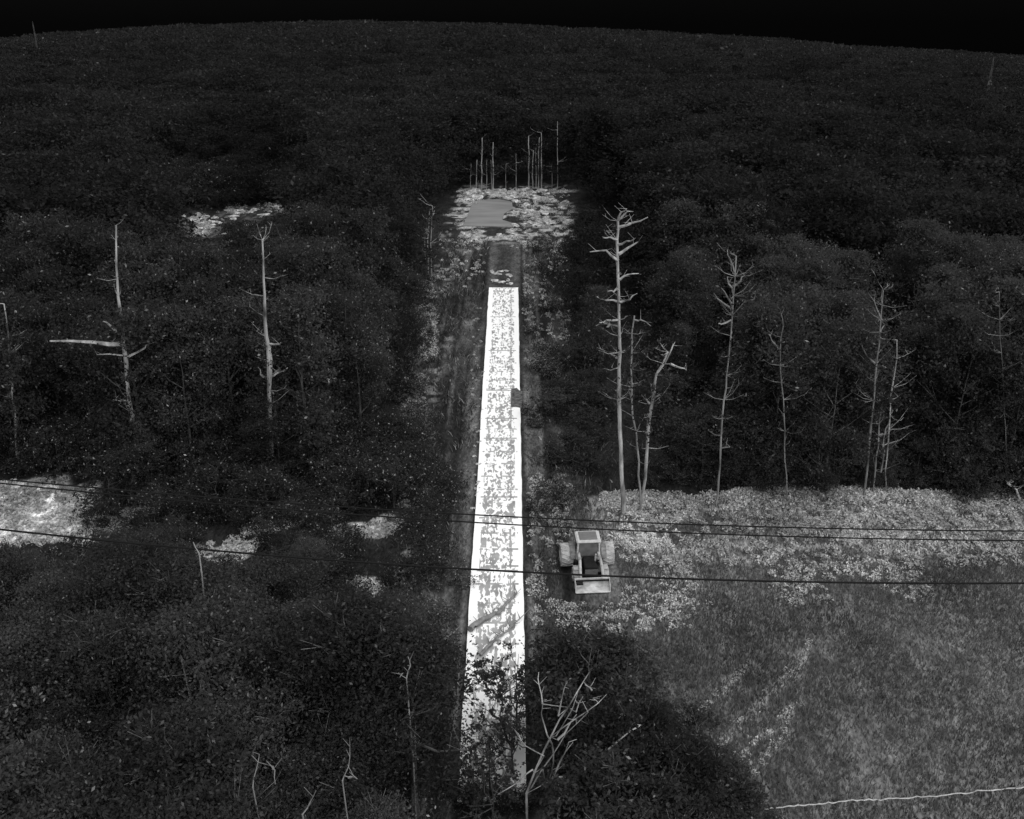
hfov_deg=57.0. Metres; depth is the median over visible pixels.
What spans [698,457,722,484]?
bush
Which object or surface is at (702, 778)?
leafy tree
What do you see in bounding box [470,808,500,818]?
leafy tree
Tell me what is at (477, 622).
fallen branch
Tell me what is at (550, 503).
shrub
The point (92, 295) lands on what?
leafy tree
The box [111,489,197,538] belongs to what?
bush
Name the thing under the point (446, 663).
dead branch
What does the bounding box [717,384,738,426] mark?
leafy tree
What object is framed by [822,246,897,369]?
leafy tree
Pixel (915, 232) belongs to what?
leafy tree
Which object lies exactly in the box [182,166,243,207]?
bush
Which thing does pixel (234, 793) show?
leafy tree
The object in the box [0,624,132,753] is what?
leafy tree
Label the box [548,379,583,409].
dark bush
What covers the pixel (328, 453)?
bush
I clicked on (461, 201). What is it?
rubble heap
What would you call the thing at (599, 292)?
leafy tree
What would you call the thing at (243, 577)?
leafy tree
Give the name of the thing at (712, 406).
leafy tree
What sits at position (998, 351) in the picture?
slim tree
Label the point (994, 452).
bush
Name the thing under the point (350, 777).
dead branch
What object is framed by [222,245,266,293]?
leafy tree
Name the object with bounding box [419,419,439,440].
shrub
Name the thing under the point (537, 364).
shrub
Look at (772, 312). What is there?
leafy tree
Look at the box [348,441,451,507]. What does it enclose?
bush
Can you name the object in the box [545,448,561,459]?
shrub
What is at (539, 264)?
shrub
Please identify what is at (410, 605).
leafy tree
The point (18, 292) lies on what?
leafy tree
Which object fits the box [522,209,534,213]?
rubble heap
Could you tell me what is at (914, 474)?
bush
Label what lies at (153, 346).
leafy tree
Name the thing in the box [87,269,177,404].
leafy tree
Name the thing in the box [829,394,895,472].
bush
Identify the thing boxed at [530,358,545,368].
shrub
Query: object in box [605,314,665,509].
slim tree
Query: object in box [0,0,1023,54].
sky
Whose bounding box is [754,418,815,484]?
bush
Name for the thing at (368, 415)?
bush
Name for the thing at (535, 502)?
shrub
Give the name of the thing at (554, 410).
dark bush
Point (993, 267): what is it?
leafy tree
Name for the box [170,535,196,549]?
bush
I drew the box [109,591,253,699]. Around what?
leafy tree
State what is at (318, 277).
leafy tree
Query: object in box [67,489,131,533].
bush
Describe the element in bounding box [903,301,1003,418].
leafy tree
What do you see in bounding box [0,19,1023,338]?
distant forest
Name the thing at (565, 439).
dark bush
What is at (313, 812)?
leafy tree
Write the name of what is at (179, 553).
leafy tree
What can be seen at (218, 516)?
bush
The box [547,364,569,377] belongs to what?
shrub
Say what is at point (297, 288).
leafy tree
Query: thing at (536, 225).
rubble heap
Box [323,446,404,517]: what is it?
bush
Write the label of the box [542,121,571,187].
pine tree
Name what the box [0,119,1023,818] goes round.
ground
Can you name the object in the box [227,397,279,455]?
bush
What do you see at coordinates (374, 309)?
leafy tree
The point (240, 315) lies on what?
leafy tree
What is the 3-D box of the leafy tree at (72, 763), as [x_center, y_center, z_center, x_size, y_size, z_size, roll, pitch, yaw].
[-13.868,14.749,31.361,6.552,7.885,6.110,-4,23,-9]
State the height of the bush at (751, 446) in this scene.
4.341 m
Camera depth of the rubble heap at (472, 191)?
120.46 m
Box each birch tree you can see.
[684,243,772,505]
[835,271,945,497]
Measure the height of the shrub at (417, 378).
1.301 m
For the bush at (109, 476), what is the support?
on the ground at (504, 253)
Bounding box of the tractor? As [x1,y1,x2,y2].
[559,530,614,593]
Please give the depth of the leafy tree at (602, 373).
67.80 m
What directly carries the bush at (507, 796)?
on the ground at (504, 253)
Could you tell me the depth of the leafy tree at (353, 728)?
32.95 m
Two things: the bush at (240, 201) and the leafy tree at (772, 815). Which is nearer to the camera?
the leafy tree at (772, 815)
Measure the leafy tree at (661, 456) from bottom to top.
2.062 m
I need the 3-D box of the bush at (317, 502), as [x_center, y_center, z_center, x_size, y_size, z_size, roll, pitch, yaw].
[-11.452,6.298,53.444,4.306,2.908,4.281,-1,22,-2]
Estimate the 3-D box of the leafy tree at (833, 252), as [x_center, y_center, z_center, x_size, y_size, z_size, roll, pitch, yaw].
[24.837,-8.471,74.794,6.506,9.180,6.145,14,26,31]
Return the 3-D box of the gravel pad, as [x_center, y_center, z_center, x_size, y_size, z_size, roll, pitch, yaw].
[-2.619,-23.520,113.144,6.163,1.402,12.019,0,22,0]
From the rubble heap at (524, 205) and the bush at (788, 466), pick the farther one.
the rubble heap at (524, 205)
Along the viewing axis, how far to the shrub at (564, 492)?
56.64 m
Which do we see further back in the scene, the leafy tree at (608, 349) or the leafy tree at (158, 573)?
the leafy tree at (608, 349)
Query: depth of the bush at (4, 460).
60.01 m
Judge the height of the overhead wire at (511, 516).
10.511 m
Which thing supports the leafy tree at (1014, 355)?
on the ground at (504, 253)
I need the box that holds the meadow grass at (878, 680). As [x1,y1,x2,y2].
[536,494,1023,818]
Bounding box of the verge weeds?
[354,235,649,818]
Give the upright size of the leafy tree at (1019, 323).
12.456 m
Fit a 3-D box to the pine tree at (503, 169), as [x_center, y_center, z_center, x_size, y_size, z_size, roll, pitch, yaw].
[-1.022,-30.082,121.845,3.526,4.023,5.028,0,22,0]
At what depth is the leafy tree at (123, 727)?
33.39 m
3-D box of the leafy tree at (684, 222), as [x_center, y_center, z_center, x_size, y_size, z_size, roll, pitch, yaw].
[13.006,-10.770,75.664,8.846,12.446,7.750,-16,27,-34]
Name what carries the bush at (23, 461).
on the ground at (504, 253)
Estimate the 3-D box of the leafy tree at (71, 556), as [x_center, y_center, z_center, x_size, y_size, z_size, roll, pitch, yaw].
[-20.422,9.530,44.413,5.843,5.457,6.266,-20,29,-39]
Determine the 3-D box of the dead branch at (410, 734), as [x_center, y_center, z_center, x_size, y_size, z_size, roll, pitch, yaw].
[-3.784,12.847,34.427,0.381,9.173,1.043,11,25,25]
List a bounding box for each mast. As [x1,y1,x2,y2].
[32,21,37,47]
[985,57,993,97]
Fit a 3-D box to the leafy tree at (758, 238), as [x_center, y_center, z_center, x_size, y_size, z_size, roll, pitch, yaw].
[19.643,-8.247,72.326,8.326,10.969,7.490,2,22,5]
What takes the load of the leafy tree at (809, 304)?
on the ground at (504, 253)
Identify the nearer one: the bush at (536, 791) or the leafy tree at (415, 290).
the bush at (536, 791)
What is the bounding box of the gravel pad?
[462,199,513,227]
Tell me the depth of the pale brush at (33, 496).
55.23 m
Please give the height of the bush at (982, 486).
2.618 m
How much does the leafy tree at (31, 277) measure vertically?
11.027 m
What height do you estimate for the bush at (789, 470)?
5.269 m
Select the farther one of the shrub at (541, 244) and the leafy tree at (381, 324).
the shrub at (541, 244)
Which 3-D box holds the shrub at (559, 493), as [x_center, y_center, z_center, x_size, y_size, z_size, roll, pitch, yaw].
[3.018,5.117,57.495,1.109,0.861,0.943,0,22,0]
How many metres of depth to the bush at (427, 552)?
49.63 m
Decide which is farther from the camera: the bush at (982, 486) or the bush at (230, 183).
the bush at (230, 183)
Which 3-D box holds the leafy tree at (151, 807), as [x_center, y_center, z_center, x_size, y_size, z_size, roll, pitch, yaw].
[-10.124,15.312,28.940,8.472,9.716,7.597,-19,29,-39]
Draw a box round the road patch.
[511,388,521,407]
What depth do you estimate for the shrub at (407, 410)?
65.43 m
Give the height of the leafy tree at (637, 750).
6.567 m
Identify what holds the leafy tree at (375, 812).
on the ground at (504, 253)
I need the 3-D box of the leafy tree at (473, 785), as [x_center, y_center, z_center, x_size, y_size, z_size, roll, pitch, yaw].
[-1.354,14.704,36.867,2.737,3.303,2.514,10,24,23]
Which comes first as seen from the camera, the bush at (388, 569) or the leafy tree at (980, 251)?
the bush at (388, 569)
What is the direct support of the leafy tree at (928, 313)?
on the ground at (504, 253)
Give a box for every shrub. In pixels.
[393,388,408,404]
[396,406,424,418]
[397,398,430,416]
[399,375,430,395]
[405,346,426,369]
[405,384,427,399]
[407,398,427,409]
[409,374,428,386]
[409,408,436,427]
[413,301,432,313]
[417,315,431,331]
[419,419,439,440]
[425,303,438,313]
[521,402,540,418]
[523,322,540,332]
[524,413,546,427]
[524,494,547,516]
[525,297,534,305]
[526,351,555,366]
[529,418,544,427]
[530,257,546,267]
[530,341,543,352]
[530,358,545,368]
[532,479,558,498]
[533,241,551,250]
[533,356,560,372]
[533,358,559,377]
[538,295,558,309]
[539,341,553,351]
[539,356,563,368]
[541,478,565,493]
[541,496,556,511]
[542,341,564,357]
[542,483,581,508]
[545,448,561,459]
[546,301,560,312]
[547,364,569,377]
[550,470,562,478]
[553,487,568,497]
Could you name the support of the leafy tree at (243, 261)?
on the ground at (504, 253)
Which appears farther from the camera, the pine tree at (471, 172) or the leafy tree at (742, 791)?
the pine tree at (471, 172)
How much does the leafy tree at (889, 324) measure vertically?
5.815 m
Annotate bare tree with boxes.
[0,303,23,462]
[50,219,150,442]
[241,222,287,456]
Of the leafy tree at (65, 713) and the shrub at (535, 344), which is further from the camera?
the shrub at (535, 344)
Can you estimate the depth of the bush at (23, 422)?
62.35 m
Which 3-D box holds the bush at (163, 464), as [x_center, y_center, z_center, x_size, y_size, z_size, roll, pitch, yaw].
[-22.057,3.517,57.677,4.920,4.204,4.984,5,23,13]
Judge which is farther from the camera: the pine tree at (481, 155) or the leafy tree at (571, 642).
the pine tree at (481, 155)
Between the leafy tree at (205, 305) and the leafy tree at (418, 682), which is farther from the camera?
the leafy tree at (205, 305)
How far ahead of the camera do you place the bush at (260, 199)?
116.66 m
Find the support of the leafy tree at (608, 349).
on the ground at (504, 253)
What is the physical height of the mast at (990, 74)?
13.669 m
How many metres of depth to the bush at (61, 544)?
49.03 m
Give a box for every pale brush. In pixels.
[0,476,394,558]
[599,484,1023,773]
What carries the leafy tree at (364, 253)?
on the ground at (504, 253)
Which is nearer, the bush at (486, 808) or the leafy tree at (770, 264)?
the bush at (486, 808)
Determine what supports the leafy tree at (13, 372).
on the ground at (504, 253)
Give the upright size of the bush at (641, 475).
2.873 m
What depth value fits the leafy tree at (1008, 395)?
55.73 m
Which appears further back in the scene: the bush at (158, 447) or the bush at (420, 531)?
the bush at (158, 447)
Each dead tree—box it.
[497,669,606,818]
[557,724,639,818]
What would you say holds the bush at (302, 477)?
on the ground at (504, 253)
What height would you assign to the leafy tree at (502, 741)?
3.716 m
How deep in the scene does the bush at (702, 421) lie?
58.25 m
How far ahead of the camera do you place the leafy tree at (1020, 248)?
63.53 m
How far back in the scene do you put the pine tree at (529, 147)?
122.15 m
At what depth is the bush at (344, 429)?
61.49 m
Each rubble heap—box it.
[454,199,468,203]
[465,190,476,194]
[468,193,482,198]
[510,199,519,202]
[520,203,529,207]
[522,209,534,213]
[532,223,541,226]
[539,210,548,214]
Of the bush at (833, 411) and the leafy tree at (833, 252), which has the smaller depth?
the bush at (833, 411)
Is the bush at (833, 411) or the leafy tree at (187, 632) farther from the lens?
the bush at (833, 411)
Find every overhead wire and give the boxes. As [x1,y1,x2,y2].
[0,478,1023,531]
[0,483,1023,540]
[0,528,1023,583]
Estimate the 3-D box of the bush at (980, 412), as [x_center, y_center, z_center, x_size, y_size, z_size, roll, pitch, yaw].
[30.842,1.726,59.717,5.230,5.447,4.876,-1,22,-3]
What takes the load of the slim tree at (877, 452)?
on the ground at (504, 253)
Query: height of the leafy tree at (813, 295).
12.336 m
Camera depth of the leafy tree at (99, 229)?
74.36 m
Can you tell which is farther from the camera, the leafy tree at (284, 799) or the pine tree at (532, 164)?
the pine tree at (532, 164)
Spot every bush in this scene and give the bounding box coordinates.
[0,432,33,473]
[0,434,52,479]
[0,447,19,473]
[1,411,35,433]
[5,435,61,476]
[11,410,94,484]
[13,405,91,476]
[36,524,110,563]
[51,409,110,466]
[63,430,128,489]
[64,447,157,520]
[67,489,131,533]
[95,460,125,489]
[97,430,186,488]
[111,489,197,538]
[123,428,182,488]
[126,474,187,520]
[129,429,226,495]
[158,486,215,526]
[158,512,200,545]
[161,514,212,557]
[162,440,223,488]
[163,457,255,527]
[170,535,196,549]
[175,450,240,500]
[175,465,226,512]
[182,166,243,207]
[186,176,220,206]
[188,160,236,200]
[193,429,247,476]
[197,437,258,493]
[197,489,232,524]
[205,424,245,472]
[208,154,255,186]
[208,177,235,206]
[208,553,239,576]
[213,461,279,514]
[219,436,265,476]
[220,456,302,535]
[222,178,256,206]
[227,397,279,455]
[235,165,278,202]
[242,489,322,567]
[244,168,286,200]
[244,531,278,567]
[252,468,312,505]
[254,167,286,199]
[264,479,321,529]
[266,156,290,185]
[267,423,322,448]
[274,484,340,537]
[275,435,318,470]
[283,457,323,497]
[291,494,370,563]
[294,457,354,510]
[297,433,355,486]
[303,474,361,533]
[309,523,381,587]
[313,419,365,469]
[313,457,370,516]
[316,429,386,482]
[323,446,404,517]
[324,409,367,441]
[340,525,368,558]
[344,454,400,505]
[347,404,410,445]
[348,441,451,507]
[354,402,424,457]
[368,413,438,467]
[373,431,429,487]
[376,554,409,590]
[379,504,461,562]
[385,558,422,598]
[387,428,459,487]
[389,412,425,447]
[391,484,458,534]
[392,532,460,597]
[399,461,470,519]
[406,458,433,495]
[411,593,459,624]
[415,547,451,575]
[416,599,456,633]
[421,570,445,591]
[436,628,466,659]
[443,556,479,590]
[444,771,481,818]
[461,784,495,818]
[472,782,513,816]
[498,785,517,803]
[502,784,531,818]
[513,776,545,818]
[525,386,590,427]
[538,394,579,421]
[538,425,606,475]
[541,426,581,464]
[542,379,568,404]
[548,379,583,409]
[549,331,593,367]
[559,379,587,402]
[561,341,607,377]
[561,430,596,464]
[581,394,612,407]
[585,384,616,416]
[585,450,618,478]
[586,393,615,424]
[618,442,668,489]
[628,445,663,489]
[652,404,698,464]
[656,409,722,480]
[664,402,745,490]
[671,429,719,478]
[689,441,723,477]
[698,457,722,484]
[711,422,762,484]
[711,442,757,487]
[714,453,746,488]
[716,399,799,491]
[723,417,785,491]
[745,440,787,496]
[752,404,827,490]
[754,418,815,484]
[765,419,843,492]
[795,397,862,446]
[797,426,847,470]
[800,438,848,494]
[802,404,856,477]
[821,389,890,468]
[825,417,893,474]
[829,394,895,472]
[845,454,889,490]
[848,457,879,483]
[865,448,902,494]
[873,407,929,469]
[877,445,902,472]
[890,438,949,490]
[897,432,950,481]
[912,410,1023,502]
[919,428,945,471]
[920,424,992,495]
[927,422,1002,500]
[928,417,993,489]
[931,407,1019,484]
[937,415,1022,498]
[938,395,1023,481]
[938,434,997,497]
[947,457,995,500]
[961,387,1020,466]
[983,413,1023,495]
[997,413,1023,486]
[1000,406,1023,485]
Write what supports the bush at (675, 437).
on the ground at (504, 253)
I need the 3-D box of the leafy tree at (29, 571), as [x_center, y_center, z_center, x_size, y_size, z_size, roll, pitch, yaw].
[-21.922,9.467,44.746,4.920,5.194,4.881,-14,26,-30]
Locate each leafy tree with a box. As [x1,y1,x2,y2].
[0,207,96,291]
[0,230,49,285]
[0,239,95,403]
[0,245,76,328]
[0,268,30,341]
[0,273,15,290]
[0,279,72,409]
[0,281,78,449]
[0,322,34,408]
[0,377,60,451]
[0,384,20,465]
[0,534,49,618]
[0,550,56,616]
[0,560,100,672]
[0,570,16,685]
[0,591,74,701]
[0,592,130,743]
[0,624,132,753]
[0,658,52,746]
[0,669,59,810]
[0,681,75,818]
[0,699,118,818]
[0,733,179,818]
[1,327,24,425]
[1,579,136,716]
[3,687,121,794]
[6,265,78,409]
[8,297,84,417]
[9,729,160,818]
[10,583,171,756]
[19,555,95,610]
[21,545,108,611]
[23,601,188,761]
[30,219,113,295]
[35,304,149,460]
[40,529,211,697]
[45,282,105,374]
[45,290,133,382]
[50,294,118,441]
[52,671,296,818]
[53,227,136,297]
[54,319,148,442]
[59,738,279,818]
[63,551,146,613]
[64,290,203,471]
[67,239,193,378]
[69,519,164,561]
[70,229,144,321]
[75,228,177,303]
[78,215,141,284]
[81,676,203,813]
[82,528,205,618]
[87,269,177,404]
[87,319,197,433]
[87,523,184,576]
[95,792,185,817]
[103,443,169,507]
[103,540,264,693]
[106,650,246,761]
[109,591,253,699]
[112,266,203,318]
[112,581,303,793]
[118,231,221,357]
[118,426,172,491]
[120,339,245,466]
[122,567,300,710]
[125,302,208,408]
[129,300,248,472]
[130,552,204,600]
[135,272,260,409]
[161,247,233,291]
[161,703,324,812]
[163,541,216,587]
[164,661,341,813]
[171,237,231,314]
[171,291,229,415]
[173,289,295,457]
[174,757,318,818]
[182,752,341,818]
[183,258,230,378]
[198,255,270,361]
[201,259,266,371]
[205,316,256,396]
[206,550,307,657]
[210,590,346,747]
[212,314,278,406]
[217,230,350,350]
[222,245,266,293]
[223,585,285,715]
[224,315,355,451]
[224,415,307,490]
[231,266,339,406]
[233,387,318,474]
[235,285,360,462]
[238,609,389,798]
[241,260,355,406]
[243,222,287,268]
[245,538,336,636]
[246,230,318,278]
[246,279,364,429]
[250,569,466,805]
[252,726,392,818]
[253,528,319,563]
[266,531,348,598]
[273,217,326,242]
[276,791,370,818]
[279,200,368,284]
[281,595,342,701]
[284,680,441,818]
[298,234,382,294]
[301,239,387,324]
[301,571,470,797]
[301,573,383,604]
[310,280,399,426]
[314,204,424,310]
[314,284,425,418]
[314,780,443,818]
[320,322,403,442]
[322,616,499,818]
[331,587,449,700]
[336,268,409,365]
[337,241,422,353]
[341,287,399,399]
[367,587,433,623]
[373,312,421,405]
[374,632,469,776]
[382,291,428,369]
[399,271,442,359]
[433,743,501,814]
[457,754,542,818]
[459,717,526,793]
[463,641,553,729]
[463,658,531,738]
[470,694,550,771]
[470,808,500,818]
[494,608,595,725]
[517,620,674,791]
[525,687,632,818]
[535,745,638,818]
[536,735,716,818]
[539,683,685,798]
[546,804,584,818]
[560,787,672,818]
[565,633,690,758]
[570,283,622,362]
[585,308,615,350]
[590,367,614,400]
[609,710,716,789]
[624,722,736,818]
[625,770,718,818]
[626,196,724,340]
[627,435,651,460]
[629,260,689,370]
[629,367,652,402]
[639,247,730,389]
[642,371,691,440]
[645,319,710,424]
[648,282,737,397]
[650,448,667,476]
[654,242,741,354]
[662,692,752,793]
[675,734,774,818]
[676,198,779,352]
[684,402,719,455]
[686,340,726,395]
[694,801,760,818]
[697,300,813,473]
[699,391,721,424]
[706,275,805,413]
[706,790,797,818]
[711,311,780,414]
[712,282,849,461]
[712,336,855,496]
[714,230,801,341]
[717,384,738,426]
[721,252,831,397]
[725,265,770,360]
[748,277,845,411]
[764,256,866,393]
[765,316,919,484]
[769,229,844,282]
[774,283,900,415]
[778,309,912,465]
[780,236,850,322]
[809,355,897,474]
[814,242,877,293]
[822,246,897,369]
[830,265,872,323]
[869,319,960,466]
[872,215,964,374]
[872,273,989,440]
[875,244,926,359]
[878,291,908,345]
[889,300,1021,477]
[893,229,974,358]
[893,261,981,398]
[894,316,1017,437]
[898,284,957,395]
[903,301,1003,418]
[906,269,1023,427]
[924,232,1002,291]
[937,230,1018,372]
[947,334,1023,496]
[953,262,1016,369]
[953,281,1023,446]
[956,252,1023,408]
[980,243,1023,386]
[983,233,1023,255]
[986,330,1023,485]
[994,241,1023,278]
[1008,202,1023,242]
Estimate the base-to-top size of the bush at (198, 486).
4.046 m
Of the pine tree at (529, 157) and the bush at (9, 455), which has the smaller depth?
the bush at (9, 455)
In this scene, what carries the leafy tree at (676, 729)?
on the ground at (504, 253)
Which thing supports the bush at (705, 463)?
on the ground at (504, 253)
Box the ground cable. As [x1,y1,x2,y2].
[766,787,1023,809]
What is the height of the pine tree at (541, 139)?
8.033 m
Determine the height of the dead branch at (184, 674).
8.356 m
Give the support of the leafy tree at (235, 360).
on the ground at (504, 253)
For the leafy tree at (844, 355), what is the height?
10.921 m
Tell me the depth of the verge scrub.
55.72 m
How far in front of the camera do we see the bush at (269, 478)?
54.18 m
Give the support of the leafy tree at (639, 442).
on the ground at (504, 253)
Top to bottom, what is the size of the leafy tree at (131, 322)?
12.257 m
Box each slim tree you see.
[415,194,450,284]
[415,207,446,272]
[416,224,438,251]
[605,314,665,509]
[739,311,825,497]
[858,332,917,487]
[861,401,901,491]
[965,286,1023,465]
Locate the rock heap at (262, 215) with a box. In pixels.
[257,213,270,216]
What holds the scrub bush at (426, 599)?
on the ground at (504, 253)
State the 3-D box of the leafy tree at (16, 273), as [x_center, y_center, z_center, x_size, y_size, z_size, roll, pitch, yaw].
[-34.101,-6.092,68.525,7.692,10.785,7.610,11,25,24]
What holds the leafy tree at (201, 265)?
on the ground at (504, 253)
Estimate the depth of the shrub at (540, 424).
65.48 m
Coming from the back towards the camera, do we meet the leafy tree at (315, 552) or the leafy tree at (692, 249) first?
the leafy tree at (692, 249)
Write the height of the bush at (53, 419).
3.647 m
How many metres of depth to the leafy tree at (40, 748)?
31.19 m
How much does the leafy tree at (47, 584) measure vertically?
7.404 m
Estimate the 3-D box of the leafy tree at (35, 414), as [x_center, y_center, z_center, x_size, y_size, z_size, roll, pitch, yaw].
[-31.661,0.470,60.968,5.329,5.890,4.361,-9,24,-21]
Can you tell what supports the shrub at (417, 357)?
on the ground at (504, 253)
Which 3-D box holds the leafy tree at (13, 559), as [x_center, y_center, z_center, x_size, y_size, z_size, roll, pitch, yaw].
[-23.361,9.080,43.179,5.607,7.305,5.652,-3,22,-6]
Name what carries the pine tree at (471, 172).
on the ground at (504, 253)
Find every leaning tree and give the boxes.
[609,342,713,503]
[1007,480,1023,500]
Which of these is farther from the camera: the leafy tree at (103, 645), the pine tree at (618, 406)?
the pine tree at (618, 406)
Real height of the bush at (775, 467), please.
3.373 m
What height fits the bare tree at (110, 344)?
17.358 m
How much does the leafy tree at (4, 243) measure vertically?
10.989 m
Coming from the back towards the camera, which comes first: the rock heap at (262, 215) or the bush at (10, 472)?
the rock heap at (262, 215)
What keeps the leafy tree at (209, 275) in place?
on the ground at (504, 253)
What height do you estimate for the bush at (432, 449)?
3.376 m
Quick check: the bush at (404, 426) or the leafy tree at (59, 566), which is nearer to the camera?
the leafy tree at (59, 566)
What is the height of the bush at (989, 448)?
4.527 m
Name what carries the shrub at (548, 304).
on the ground at (504, 253)
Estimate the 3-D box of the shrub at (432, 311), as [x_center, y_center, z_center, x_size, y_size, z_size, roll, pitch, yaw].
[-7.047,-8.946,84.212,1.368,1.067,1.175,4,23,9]
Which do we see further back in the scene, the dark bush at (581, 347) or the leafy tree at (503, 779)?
the dark bush at (581, 347)
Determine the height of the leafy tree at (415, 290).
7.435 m
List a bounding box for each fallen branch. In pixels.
[467,583,519,631]
[479,612,524,655]
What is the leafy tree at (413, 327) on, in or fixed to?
on the ground at (504, 253)
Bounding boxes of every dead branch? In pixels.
[160,656,214,702]
[193,541,222,672]
[252,752,281,818]
[301,787,315,818]
[342,740,356,818]
[391,654,416,818]
[445,621,462,731]
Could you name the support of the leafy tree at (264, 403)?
on the ground at (504, 253)
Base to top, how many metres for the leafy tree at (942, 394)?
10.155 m
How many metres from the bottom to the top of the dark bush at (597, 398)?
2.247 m
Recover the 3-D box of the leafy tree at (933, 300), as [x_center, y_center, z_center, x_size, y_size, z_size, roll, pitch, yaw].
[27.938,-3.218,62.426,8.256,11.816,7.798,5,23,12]
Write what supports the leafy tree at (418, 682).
on the ground at (504, 253)
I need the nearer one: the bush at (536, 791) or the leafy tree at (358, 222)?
the bush at (536, 791)
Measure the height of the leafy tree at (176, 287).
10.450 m
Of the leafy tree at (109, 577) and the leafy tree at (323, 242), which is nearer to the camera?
the leafy tree at (109, 577)
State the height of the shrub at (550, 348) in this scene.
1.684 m
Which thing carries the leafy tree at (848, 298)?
on the ground at (504, 253)
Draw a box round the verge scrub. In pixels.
[190,187,698,632]
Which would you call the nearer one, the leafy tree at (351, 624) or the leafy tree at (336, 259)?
the leafy tree at (351, 624)
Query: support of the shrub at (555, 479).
on the ground at (504, 253)
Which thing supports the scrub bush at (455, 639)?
on the ground at (504, 253)
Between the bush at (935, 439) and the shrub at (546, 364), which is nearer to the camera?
the bush at (935, 439)
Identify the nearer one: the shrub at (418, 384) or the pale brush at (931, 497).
the pale brush at (931, 497)
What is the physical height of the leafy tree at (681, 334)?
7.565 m
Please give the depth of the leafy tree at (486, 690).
39.70 m
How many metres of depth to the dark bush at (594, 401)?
67.22 m
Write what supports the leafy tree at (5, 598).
on the ground at (504, 253)
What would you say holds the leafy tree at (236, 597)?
on the ground at (504, 253)
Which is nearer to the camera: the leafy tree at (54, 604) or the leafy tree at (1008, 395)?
the leafy tree at (54, 604)
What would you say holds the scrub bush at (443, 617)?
on the ground at (504, 253)
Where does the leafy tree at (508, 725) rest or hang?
on the ground at (504, 253)
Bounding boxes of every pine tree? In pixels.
[457,163,485,187]
[462,158,487,187]
[468,137,496,191]
[476,151,504,188]
[481,142,506,190]
[485,157,510,188]
[493,162,514,188]
[494,150,532,170]
[509,134,540,187]
[519,150,543,187]
[521,136,555,187]
[521,150,541,187]
[524,131,564,187]
[532,163,566,183]
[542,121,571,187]
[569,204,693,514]
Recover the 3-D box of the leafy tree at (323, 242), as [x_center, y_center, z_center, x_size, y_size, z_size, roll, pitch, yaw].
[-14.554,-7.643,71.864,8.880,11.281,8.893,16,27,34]
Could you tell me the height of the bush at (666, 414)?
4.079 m
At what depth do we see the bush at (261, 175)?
116.41 m
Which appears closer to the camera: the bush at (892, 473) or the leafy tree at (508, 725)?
the leafy tree at (508, 725)
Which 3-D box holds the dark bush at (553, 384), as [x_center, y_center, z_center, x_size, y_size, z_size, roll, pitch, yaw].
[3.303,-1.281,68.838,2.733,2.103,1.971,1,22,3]
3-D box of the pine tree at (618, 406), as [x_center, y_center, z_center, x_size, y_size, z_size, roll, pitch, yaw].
[6.877,-2.368,53.301,7.534,18.810,5.888,0,22,0]
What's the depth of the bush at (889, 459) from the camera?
59.91 m
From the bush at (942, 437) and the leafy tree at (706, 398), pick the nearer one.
the bush at (942, 437)
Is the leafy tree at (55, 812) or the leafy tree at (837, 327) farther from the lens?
the leafy tree at (837, 327)
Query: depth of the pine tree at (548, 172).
123.11 m
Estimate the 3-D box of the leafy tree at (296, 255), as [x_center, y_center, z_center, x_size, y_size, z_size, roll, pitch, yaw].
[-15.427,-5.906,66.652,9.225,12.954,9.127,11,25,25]
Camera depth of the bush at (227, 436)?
59.94 m
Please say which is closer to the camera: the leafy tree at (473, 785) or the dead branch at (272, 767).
the dead branch at (272, 767)
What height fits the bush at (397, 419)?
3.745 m
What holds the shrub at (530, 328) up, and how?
on the ground at (504, 253)
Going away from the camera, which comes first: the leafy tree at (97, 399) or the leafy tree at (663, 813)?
the leafy tree at (663, 813)
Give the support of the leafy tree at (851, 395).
on the ground at (504, 253)
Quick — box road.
[457,287,525,801]
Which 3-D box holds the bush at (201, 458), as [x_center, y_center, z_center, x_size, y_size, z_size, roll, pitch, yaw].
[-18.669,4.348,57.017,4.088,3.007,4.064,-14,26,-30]
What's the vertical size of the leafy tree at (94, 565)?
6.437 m
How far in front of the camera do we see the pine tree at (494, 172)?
122.50 m
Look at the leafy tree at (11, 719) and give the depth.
34.77 m
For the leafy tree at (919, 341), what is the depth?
58.59 m
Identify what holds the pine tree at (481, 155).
on the ground at (504, 253)
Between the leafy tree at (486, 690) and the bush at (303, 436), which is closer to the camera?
the leafy tree at (486, 690)
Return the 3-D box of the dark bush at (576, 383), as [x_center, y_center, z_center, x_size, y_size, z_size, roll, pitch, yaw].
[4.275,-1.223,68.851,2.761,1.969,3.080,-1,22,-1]
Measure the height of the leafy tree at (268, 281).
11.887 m
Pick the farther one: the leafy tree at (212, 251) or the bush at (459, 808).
the leafy tree at (212, 251)
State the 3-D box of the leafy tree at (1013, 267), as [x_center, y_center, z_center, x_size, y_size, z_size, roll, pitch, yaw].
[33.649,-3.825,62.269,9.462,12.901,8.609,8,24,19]
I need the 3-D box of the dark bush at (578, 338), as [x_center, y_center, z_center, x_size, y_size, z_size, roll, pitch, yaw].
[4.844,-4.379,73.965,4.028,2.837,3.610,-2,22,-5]
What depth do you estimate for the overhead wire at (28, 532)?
38.77 m
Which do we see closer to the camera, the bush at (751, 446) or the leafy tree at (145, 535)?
the leafy tree at (145, 535)
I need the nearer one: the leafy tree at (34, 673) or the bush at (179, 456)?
the leafy tree at (34, 673)
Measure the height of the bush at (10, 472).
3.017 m
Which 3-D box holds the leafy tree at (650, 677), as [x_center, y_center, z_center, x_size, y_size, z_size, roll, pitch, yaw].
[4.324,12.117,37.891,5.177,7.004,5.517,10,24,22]
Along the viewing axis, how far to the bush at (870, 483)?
57.47 m

